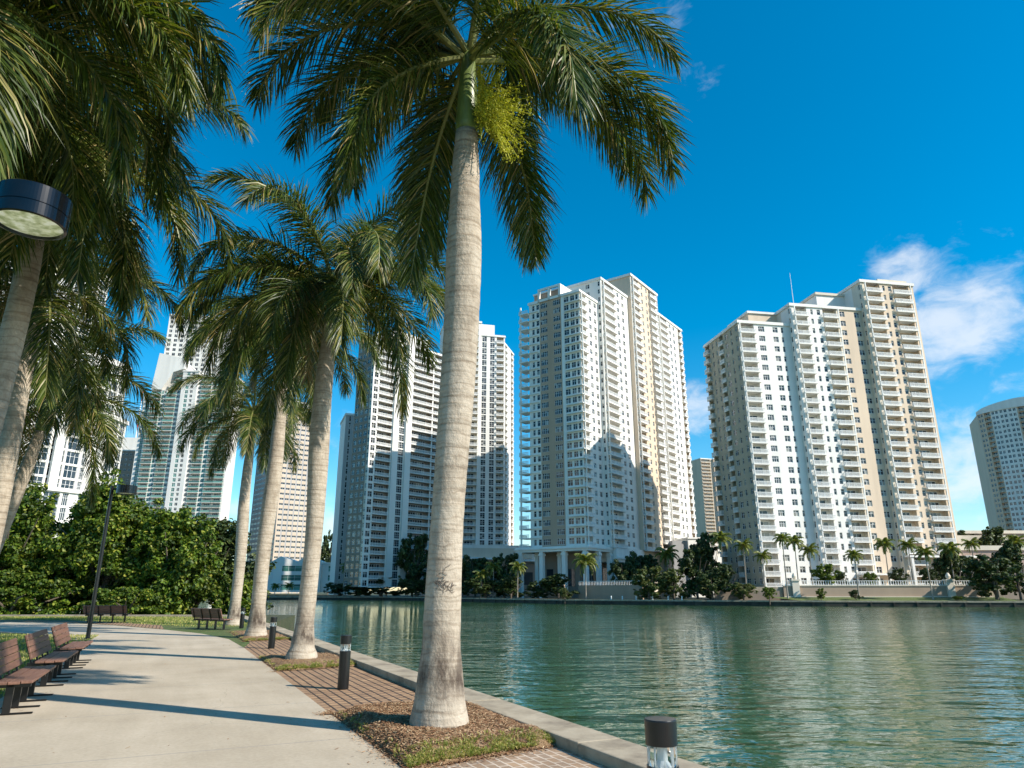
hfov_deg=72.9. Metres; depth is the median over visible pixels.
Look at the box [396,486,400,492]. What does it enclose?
window
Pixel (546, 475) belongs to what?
window
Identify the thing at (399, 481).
window
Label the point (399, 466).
window
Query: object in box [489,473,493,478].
window
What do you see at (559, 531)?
window
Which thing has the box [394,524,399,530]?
window
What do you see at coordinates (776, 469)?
window
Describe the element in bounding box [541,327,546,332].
window
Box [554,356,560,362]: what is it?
window
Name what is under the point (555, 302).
window
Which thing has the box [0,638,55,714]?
park bench
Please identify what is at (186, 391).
window
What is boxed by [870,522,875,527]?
window
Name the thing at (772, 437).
window
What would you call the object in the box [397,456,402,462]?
window
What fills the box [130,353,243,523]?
apartment tower
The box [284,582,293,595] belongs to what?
palm tree
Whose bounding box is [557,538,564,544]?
window
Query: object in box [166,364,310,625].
palm tree
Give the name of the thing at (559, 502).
window
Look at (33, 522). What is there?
bushy tree
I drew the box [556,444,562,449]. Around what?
window
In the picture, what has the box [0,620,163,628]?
paving strip
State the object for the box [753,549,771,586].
palm tree
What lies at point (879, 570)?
window
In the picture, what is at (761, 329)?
window
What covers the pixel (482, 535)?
window
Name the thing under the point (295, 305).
palm tree
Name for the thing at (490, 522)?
window
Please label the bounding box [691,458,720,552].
apartment tower
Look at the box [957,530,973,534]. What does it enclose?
bank tree
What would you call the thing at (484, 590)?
bank tree
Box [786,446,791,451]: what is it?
window
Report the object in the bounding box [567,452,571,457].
window
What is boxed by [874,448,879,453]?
window
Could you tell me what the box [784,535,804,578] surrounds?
palm tree
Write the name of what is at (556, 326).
window
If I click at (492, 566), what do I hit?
palm tree
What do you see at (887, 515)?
window
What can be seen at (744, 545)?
palm tree
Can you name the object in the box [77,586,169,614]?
bush
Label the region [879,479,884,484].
window
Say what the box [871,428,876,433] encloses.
window
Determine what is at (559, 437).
window
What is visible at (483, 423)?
window
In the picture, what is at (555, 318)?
window
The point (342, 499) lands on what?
apartment tower
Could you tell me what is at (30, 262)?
palm tree
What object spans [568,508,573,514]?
window
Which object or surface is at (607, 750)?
seawall
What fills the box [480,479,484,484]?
window
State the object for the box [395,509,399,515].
window
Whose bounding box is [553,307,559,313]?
window
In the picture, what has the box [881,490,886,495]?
window
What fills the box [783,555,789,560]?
window
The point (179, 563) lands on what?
bushy tree
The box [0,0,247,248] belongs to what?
palm tree
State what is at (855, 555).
palm tree
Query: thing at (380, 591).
bank tree
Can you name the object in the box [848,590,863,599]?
shrub
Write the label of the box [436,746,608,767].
cobble paving
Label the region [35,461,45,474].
window
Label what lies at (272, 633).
bollard light
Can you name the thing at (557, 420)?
window
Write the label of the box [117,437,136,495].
office tower
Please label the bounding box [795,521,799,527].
window
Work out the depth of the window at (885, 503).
191.82 m
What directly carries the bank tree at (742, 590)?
on the island shore at (528, 597)
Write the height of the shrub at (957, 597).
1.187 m
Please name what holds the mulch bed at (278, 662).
on the brick paving at (318, 686)
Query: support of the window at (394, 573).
in the apartment tower at (391, 484)
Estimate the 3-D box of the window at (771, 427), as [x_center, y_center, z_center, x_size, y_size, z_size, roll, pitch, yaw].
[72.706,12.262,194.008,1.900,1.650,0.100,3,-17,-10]
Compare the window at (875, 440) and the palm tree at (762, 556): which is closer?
the palm tree at (762, 556)
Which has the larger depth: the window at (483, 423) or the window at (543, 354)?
the window at (483, 423)
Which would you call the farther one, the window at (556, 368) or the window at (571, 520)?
the window at (556, 368)
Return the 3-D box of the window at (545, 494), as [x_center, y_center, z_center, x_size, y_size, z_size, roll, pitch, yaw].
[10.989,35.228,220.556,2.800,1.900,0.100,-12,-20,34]
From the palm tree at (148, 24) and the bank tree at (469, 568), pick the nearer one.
the palm tree at (148, 24)
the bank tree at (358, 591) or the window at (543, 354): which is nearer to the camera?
the window at (543, 354)
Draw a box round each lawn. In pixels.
[0,617,249,698]
[774,597,1016,600]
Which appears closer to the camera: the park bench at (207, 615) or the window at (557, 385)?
the park bench at (207, 615)
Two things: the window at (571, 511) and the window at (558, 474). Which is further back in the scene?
the window at (558, 474)
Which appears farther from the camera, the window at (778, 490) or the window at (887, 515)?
the window at (887, 515)
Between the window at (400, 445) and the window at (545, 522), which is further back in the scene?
the window at (400, 445)
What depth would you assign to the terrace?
163.59 m
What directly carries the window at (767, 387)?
in the apartment tower at (824, 435)
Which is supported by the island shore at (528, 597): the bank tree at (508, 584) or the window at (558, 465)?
the bank tree at (508, 584)
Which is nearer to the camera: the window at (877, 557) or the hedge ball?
the hedge ball
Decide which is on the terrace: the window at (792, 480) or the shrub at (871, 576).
the shrub at (871, 576)
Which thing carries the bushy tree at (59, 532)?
on the shore at (287, 622)
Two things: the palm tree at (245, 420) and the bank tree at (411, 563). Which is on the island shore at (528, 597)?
the bank tree at (411, 563)
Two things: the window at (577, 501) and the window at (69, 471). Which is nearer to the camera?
the window at (69, 471)
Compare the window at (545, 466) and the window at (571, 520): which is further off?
the window at (545, 466)
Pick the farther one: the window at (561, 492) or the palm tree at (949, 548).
the window at (561, 492)
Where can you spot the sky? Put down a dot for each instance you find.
(840, 143)
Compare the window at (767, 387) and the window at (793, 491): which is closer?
the window at (793, 491)
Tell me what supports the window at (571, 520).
in the apartment tower at (611, 472)
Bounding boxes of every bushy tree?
[0,480,62,614]
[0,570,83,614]
[29,505,132,614]
[39,468,165,613]
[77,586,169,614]
[120,505,229,614]
[186,516,276,614]
[209,574,252,616]
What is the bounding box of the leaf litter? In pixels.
[17,654,369,763]
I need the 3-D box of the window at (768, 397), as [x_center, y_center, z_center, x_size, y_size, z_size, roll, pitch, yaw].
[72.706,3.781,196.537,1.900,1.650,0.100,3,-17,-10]
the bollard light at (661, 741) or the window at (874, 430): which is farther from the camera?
the window at (874, 430)
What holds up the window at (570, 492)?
in the apartment tower at (611, 472)
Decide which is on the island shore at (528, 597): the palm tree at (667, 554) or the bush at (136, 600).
the palm tree at (667, 554)
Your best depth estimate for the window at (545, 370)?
232.45 m
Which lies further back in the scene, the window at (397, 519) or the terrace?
the window at (397, 519)
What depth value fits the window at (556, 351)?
231.10 m
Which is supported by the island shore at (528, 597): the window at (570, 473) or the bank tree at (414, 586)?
the bank tree at (414, 586)
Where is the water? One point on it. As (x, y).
(821, 687)
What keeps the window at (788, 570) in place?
in the apartment tower at (824, 435)
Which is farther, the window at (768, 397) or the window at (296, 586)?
the window at (296, 586)
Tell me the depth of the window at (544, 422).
227.24 m
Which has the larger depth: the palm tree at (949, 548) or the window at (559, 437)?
the window at (559, 437)
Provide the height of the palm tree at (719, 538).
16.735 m
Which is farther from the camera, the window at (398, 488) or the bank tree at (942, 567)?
the window at (398, 488)
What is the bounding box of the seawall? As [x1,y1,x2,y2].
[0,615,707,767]
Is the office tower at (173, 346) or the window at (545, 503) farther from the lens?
the office tower at (173, 346)
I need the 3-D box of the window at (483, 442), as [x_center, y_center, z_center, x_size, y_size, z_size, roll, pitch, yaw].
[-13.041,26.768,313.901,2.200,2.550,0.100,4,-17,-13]
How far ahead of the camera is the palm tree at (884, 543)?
173.09 m
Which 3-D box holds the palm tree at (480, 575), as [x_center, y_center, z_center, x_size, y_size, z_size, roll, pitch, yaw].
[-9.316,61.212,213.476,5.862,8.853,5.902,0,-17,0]
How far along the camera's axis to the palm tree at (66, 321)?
17.07 m
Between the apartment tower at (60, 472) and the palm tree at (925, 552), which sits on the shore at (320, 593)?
the apartment tower at (60, 472)
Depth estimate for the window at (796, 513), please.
188.06 m
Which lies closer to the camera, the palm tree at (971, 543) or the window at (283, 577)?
the palm tree at (971, 543)
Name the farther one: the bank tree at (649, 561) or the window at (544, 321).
the window at (544, 321)
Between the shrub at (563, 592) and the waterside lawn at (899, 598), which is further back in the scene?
the shrub at (563, 592)
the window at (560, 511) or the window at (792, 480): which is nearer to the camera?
the window at (792, 480)
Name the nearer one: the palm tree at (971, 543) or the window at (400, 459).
the palm tree at (971, 543)
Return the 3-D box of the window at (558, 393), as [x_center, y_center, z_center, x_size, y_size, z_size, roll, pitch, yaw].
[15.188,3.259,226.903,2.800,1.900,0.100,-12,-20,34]
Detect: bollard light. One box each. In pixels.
[239,608,245,627]
[268,617,276,648]
[337,635,351,689]
[644,716,678,767]
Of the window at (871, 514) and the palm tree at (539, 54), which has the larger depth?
the window at (871, 514)
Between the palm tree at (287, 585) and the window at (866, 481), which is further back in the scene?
the palm tree at (287, 585)
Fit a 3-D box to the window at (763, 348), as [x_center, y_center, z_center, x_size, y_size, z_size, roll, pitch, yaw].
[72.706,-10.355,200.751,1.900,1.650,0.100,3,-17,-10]
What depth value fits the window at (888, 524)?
190.16 m
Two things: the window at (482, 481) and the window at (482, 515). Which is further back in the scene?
the window at (482, 481)
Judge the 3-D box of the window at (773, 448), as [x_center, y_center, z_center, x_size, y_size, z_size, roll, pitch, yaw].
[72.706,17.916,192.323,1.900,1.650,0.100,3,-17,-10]
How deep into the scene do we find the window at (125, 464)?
473.83 m
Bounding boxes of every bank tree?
[320,529,332,594]
[323,582,349,596]
[343,585,373,596]
[363,577,409,596]
[394,533,428,596]
[397,579,425,596]
[421,559,427,576]
[461,554,491,597]
[461,569,469,595]
[461,578,503,597]
[486,553,526,597]
[493,576,530,597]
[525,580,552,598]
[539,573,579,598]
[607,559,636,584]
[625,550,661,598]
[631,566,670,599]
[653,568,695,599]
[677,544,719,598]
[692,532,729,598]
[693,573,729,599]
[705,564,736,592]
[728,582,758,599]
[931,551,969,584]
[948,555,988,581]
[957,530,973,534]
[960,554,1023,599]
[978,526,1008,545]
[989,542,1023,599]
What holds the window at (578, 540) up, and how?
in the apartment tower at (611, 472)
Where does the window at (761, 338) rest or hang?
in the apartment tower at (824, 435)
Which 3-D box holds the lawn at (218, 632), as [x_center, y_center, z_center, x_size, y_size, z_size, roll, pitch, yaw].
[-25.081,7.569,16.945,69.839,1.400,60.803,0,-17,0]
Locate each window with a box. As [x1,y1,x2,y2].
[24,280,124,524]
[32,476,42,483]
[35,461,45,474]
[39,447,47,459]
[44,491,59,504]
[46,463,61,476]
[49,449,64,462]
[52,434,66,447]
[117,453,134,484]
[132,372,201,510]
[166,316,215,375]
[247,406,310,560]
[280,584,299,589]
[281,575,300,580]
[282,566,301,570]
[346,343,372,584]
[392,571,397,577]
[392,579,396,585]
[393,547,398,554]
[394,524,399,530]
[394,532,398,538]
[394,540,398,546]
[395,501,400,507]
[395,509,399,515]
[395,516,399,522]
[396,479,401,485]
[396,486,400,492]
[396,494,400,500]
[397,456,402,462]
[397,464,401,470]
[397,471,401,477]
[398,442,402,448]
[398,449,402,455]
[399,427,403,433]
[399,435,403,441]
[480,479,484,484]
[480,486,484,491]
[480,499,484,504]
[480,506,484,511]
[480,513,484,518]
[480,526,484,531]
[480,533,484,538]
[481,421,485,426]
[481,440,485,445]
[488,520,492,525]
[488,533,492,538]
[489,434,493,439]
[489,447,493,452]
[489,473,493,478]
[532,282,688,548]
[540,302,546,308]
[540,310,546,316]
[541,318,546,324]
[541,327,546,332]
[541,335,547,340]
[541,343,547,348]
[541,351,547,357]
[541,359,547,365]
[541,368,547,373]
[541,376,547,382]
[541,385,547,390]
[542,393,547,399]
[542,402,548,407]
[542,410,548,416]
[542,419,548,425]
[542,428,548,433]
[542,437,548,442]
[542,446,548,451]
[542,455,548,460]
[542,464,549,469]
[543,473,549,478]
[543,482,549,488]
[543,491,549,497]
[543,501,549,506]
[543,510,549,516]
[543,520,549,525]
[543,529,550,535]
[543,539,550,544]
[553,299,559,305]
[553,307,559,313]
[553,315,559,321]
[553,323,559,329]
[554,331,560,337]
[554,340,560,345]
[554,348,560,354]
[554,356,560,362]
[554,365,560,371]
[554,373,560,379]
[554,382,561,387]
[555,391,561,396]
[555,399,561,405]
[555,408,561,414]
[555,417,561,423]
[555,426,562,431]
[555,435,562,440]
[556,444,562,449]
[556,453,562,459]
[556,462,562,468]
[556,471,563,477]
[556,481,563,486]
[556,490,563,496]
[557,500,563,505]
[557,509,563,515]
[557,519,564,524]
[557,528,564,534]
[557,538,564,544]
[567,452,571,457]
[568,470,572,476]
[568,480,572,485]
[568,489,572,495]
[568,499,572,504]
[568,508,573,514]
[569,518,573,524]
[569,528,573,533]
[569,538,573,543]
[575,498,579,504]
[576,537,580,543]
[712,285,940,584]
[758,326,763,331]
[759,336,764,340]
[760,345,765,350]
[761,355,766,360]
[764,384,770,389]
[765,394,771,399]
[766,404,772,409]
[768,415,773,419]
[769,425,774,430]
[770,435,775,440]
[771,446,776,450]
[772,456,778,461]
[773,467,779,472]
[774,477,780,482]
[776,488,781,493]
[777,499,782,504]
[778,510,784,515]
[779,521,785,526]
[781,405,786,410]
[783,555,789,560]
[784,566,790,572]
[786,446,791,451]
[788,467,793,472]
[790,478,794,483]
[791,488,796,494]
[792,499,797,504]
[793,510,798,515]
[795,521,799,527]
[798,555,803,560]
[800,566,805,572]
[864,479,868,484]
[865,388,870,393]
[867,500,871,505]
[868,511,873,516]
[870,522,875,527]
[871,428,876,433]
[873,438,878,443]
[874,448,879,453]
[875,555,880,561]
[876,567,881,572]
[877,469,883,474]
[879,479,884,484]
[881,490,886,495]
[882,501,888,506]
[884,512,889,517]
[885,522,891,528]
[887,533,892,538]
[891,556,896,561]
[978,408,1023,529]
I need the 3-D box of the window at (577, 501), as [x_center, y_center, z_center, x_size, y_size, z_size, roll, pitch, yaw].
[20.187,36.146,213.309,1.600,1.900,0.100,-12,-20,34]
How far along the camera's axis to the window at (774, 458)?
191.49 m
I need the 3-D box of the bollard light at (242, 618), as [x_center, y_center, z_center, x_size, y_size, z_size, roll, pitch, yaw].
[-12.787,11.093,32.863,0.202,0.916,0.202,0,-17,0]
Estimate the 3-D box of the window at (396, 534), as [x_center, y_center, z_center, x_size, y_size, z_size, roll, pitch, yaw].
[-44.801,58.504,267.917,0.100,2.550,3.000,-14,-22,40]
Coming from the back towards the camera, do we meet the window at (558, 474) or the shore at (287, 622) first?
the window at (558, 474)
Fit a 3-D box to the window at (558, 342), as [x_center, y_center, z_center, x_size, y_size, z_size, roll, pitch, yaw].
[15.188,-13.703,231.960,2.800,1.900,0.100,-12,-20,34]
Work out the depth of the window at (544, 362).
233.19 m
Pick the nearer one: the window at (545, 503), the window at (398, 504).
the window at (545, 503)
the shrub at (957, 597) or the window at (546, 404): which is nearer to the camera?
the shrub at (957, 597)
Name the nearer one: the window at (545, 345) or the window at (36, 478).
the window at (36, 478)
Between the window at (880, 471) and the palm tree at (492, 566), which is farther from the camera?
the palm tree at (492, 566)
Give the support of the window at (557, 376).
in the apartment tower at (611, 472)
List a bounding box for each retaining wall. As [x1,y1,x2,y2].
[542,581,643,599]
[714,573,992,599]
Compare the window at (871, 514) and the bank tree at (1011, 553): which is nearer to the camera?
the bank tree at (1011, 553)
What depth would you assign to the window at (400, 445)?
278.07 m
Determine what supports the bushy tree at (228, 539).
on the shore at (287, 622)
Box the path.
[0,622,400,767]
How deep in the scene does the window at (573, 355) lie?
231.43 m
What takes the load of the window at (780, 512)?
in the apartment tower at (824, 435)
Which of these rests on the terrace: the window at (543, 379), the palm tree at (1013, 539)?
the palm tree at (1013, 539)
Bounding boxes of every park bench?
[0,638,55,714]
[24,629,78,686]
[51,622,92,668]
[83,605,129,622]
[191,608,232,629]
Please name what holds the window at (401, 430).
in the apartment tower at (391, 484)
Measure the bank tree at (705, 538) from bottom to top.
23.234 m
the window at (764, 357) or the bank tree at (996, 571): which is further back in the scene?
the window at (764, 357)
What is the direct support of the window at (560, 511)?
in the apartment tower at (611, 472)
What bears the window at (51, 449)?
in the apartment tower at (60, 472)
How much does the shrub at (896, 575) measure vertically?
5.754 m
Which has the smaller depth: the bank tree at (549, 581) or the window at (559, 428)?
the bank tree at (549, 581)
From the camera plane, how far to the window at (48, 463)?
157.71 m
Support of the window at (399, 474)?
in the apartment tower at (391, 484)
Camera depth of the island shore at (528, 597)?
276.33 m
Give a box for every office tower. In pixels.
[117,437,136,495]
[164,314,230,375]
[246,402,310,592]
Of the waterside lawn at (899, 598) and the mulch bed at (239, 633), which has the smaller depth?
the mulch bed at (239, 633)
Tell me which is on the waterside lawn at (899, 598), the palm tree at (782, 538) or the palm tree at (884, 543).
the palm tree at (782, 538)
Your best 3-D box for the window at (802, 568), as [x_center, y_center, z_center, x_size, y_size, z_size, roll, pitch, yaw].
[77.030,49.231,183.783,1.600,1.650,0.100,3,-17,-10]
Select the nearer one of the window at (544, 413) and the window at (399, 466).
the window at (544, 413)
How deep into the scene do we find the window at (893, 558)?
187.58 m
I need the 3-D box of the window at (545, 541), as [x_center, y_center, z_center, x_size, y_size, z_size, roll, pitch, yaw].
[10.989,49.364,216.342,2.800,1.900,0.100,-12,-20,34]
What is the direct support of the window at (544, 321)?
in the apartment tower at (611, 472)
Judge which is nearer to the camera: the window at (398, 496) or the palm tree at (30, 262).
the palm tree at (30, 262)
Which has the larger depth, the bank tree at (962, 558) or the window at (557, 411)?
the window at (557, 411)
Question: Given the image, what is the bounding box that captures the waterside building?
[267,556,354,591]
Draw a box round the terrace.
[714,587,1004,599]
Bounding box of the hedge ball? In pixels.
[810,563,841,584]
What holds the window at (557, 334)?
in the apartment tower at (611, 472)
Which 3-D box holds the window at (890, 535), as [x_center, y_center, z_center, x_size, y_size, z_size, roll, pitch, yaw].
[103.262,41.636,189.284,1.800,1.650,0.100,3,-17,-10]
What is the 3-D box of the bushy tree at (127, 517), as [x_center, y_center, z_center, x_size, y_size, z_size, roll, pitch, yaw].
[-31.212,12.598,54.690,10.335,12.152,8.308,0,-17,0]
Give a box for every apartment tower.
[1,261,129,537]
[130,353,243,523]
[328,413,353,594]
[343,334,441,587]
[419,321,534,595]
[514,273,696,597]
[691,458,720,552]
[703,278,976,586]
[969,397,1023,529]
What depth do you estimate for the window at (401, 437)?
279.30 m
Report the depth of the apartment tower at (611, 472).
233.21 m
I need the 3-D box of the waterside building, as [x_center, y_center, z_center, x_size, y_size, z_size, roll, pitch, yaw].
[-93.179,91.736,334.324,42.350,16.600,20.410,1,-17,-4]
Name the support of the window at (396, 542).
in the apartment tower at (391, 484)
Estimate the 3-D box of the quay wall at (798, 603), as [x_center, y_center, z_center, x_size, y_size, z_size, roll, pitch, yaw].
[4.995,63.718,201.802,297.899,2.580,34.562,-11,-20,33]
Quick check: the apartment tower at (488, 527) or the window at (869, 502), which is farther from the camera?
the apartment tower at (488, 527)
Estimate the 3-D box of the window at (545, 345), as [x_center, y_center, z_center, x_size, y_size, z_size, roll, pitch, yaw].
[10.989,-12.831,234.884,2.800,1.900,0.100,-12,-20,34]
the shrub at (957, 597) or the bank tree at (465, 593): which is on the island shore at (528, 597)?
the bank tree at (465, 593)
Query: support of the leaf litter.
on the path
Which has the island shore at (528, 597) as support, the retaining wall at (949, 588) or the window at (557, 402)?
the retaining wall at (949, 588)
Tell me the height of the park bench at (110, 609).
0.919 m
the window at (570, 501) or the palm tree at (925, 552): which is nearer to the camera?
the palm tree at (925, 552)
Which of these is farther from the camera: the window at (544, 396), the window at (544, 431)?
the window at (544, 396)
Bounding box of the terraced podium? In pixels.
[956,530,1023,598]
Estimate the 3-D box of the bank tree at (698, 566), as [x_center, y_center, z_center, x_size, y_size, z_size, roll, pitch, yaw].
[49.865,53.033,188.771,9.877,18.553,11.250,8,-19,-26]
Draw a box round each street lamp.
[0,178,72,240]
[85,484,137,638]
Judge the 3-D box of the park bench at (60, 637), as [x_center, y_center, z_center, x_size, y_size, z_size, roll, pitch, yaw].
[-10.581,6.265,16.686,0.762,0.919,2.400,8,-18,-24]
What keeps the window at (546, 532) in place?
in the apartment tower at (611, 472)
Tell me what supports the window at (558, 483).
in the apartment tower at (611, 472)
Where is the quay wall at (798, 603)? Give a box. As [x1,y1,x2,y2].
[266,597,1023,606]
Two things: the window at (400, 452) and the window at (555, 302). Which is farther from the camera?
the window at (400, 452)
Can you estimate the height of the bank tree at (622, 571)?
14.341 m
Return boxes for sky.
[49,0,1023,590]
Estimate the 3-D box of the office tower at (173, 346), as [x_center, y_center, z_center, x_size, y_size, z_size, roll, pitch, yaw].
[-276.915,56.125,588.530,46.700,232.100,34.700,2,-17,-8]
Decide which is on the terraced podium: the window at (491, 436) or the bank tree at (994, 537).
the bank tree at (994, 537)
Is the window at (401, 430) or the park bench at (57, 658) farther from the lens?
the window at (401, 430)
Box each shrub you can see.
[559,588,570,598]
[761,586,777,604]
[815,588,826,599]
[835,572,851,584]
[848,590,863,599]
[863,572,879,584]
[887,568,909,584]
[918,567,940,584]
[952,596,965,600]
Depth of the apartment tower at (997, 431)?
421.67 m
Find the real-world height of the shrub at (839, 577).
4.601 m
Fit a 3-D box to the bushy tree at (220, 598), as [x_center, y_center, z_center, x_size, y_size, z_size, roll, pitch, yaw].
[-20.568,15.816,51.114,3.161,3.691,3.483,9,-19,-28]
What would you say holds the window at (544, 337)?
in the apartment tower at (611, 472)
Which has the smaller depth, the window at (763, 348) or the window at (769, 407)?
the window at (769, 407)
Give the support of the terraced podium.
on the island shore at (528, 597)
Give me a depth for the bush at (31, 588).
49.77 m
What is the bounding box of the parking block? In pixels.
[664,537,721,596]
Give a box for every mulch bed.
[229,630,290,641]
[255,652,356,671]
[312,700,558,767]
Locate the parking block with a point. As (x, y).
(681, 544)
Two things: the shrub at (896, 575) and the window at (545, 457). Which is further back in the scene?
the window at (545, 457)
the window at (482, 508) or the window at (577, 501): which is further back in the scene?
the window at (482, 508)
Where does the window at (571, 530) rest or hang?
in the apartment tower at (611, 472)
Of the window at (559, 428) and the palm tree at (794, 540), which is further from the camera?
the window at (559, 428)
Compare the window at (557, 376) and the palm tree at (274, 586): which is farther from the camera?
the palm tree at (274, 586)
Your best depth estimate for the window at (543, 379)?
231.60 m
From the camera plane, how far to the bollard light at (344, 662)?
12.55 m
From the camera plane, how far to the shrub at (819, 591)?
155.82 m
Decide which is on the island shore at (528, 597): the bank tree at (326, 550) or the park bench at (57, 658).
the bank tree at (326, 550)
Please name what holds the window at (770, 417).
in the apartment tower at (824, 435)
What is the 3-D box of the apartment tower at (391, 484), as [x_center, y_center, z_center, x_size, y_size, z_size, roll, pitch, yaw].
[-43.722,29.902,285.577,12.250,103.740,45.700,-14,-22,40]
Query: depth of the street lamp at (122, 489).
26.30 m
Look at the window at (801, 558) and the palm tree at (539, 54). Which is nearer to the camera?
the palm tree at (539, 54)
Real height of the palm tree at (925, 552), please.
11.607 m
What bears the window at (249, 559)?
in the office tower at (288, 540)
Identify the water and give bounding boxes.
[39,591,1023,767]
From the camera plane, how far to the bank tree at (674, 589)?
167.30 m
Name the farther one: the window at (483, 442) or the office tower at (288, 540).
the office tower at (288, 540)
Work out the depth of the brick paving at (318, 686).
12.85 m
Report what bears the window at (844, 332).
in the apartment tower at (824, 435)
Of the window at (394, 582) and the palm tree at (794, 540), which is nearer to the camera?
the palm tree at (794, 540)
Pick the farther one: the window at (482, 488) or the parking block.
the window at (482, 488)
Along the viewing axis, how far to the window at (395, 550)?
266.31 m
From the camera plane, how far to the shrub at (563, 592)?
176.79 m
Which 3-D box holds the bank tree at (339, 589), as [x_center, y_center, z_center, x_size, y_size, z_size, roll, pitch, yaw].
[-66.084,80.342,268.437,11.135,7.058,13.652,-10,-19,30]
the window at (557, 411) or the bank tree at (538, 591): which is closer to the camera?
the bank tree at (538, 591)
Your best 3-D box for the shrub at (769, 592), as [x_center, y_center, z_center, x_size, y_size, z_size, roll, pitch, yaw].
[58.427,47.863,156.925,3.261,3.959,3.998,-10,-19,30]
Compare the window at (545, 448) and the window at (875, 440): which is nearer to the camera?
the window at (875, 440)
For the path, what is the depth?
9.84 m
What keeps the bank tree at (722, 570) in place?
on the island shore at (528, 597)
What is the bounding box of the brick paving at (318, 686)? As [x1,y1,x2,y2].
[244,640,534,767]
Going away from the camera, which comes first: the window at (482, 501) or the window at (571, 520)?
the window at (571, 520)
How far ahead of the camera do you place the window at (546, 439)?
225.69 m
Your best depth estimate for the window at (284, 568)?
324.75 m
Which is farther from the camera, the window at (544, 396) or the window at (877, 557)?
the window at (544, 396)
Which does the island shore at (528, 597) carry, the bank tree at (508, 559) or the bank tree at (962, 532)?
the bank tree at (508, 559)
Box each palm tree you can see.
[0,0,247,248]
[0,0,258,435]
[0,227,192,545]
[0,319,169,552]
[166,161,447,658]
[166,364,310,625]
[178,238,385,635]
[231,0,698,728]
[271,583,280,595]
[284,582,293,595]
[472,568,490,597]
[485,562,502,597]
[509,561,527,597]
[572,553,598,598]
[654,545,678,597]
[709,531,732,563]
[733,538,753,582]
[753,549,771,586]
[772,533,790,597]
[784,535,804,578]
[799,543,819,584]
[844,550,863,598]
[874,537,895,584]
[897,537,918,584]
[914,546,935,599]
[936,541,962,581]
[961,537,981,558]
[1000,535,1023,588]
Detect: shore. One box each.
[34,592,414,607]
[65,613,294,630]
[267,594,1023,602]
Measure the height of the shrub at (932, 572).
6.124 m
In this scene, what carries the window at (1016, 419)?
in the apartment tower at (997, 431)
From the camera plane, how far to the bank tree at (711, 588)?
161.94 m
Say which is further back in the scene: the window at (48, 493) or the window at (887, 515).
the window at (887, 515)
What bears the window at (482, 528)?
in the apartment tower at (488, 527)
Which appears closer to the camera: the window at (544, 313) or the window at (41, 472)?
the window at (41, 472)
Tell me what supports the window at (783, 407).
in the apartment tower at (824, 435)
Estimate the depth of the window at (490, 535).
303.03 m
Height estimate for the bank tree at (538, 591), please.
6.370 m
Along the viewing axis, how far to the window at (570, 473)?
217.12 m
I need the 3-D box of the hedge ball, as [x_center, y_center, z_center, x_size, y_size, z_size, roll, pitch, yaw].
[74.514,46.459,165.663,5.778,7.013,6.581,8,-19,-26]
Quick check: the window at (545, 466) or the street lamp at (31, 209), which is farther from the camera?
the window at (545, 466)
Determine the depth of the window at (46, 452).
157.29 m
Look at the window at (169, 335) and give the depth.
595.62 m
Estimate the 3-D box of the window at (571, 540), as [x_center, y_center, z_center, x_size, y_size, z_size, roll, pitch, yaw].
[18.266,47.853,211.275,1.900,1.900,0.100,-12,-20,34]
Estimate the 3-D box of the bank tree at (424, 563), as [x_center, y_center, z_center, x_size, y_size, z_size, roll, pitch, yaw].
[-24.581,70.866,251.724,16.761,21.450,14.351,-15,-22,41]
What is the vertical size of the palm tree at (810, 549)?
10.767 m
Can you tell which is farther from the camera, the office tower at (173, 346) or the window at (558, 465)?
the office tower at (173, 346)
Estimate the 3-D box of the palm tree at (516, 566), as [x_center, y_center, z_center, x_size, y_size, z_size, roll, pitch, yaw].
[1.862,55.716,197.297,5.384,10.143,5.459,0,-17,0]
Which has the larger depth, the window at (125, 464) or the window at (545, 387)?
the window at (125, 464)
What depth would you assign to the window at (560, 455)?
221.05 m
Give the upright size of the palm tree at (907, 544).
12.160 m
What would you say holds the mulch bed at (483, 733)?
on the brick paving at (318, 686)
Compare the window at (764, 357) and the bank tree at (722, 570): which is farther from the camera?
the window at (764, 357)
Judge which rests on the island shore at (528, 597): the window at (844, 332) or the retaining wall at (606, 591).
the retaining wall at (606, 591)
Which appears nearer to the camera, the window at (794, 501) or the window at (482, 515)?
the window at (794, 501)
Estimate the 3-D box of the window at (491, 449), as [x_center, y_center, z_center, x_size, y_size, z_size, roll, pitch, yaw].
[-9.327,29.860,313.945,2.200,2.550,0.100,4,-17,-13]
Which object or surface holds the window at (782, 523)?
in the apartment tower at (824, 435)
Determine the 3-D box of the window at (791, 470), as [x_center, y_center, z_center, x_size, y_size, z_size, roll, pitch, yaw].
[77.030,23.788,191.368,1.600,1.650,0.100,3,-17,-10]
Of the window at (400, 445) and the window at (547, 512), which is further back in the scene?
the window at (400, 445)
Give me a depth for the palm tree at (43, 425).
22.97 m
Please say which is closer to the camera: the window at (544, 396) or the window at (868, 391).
the window at (868, 391)

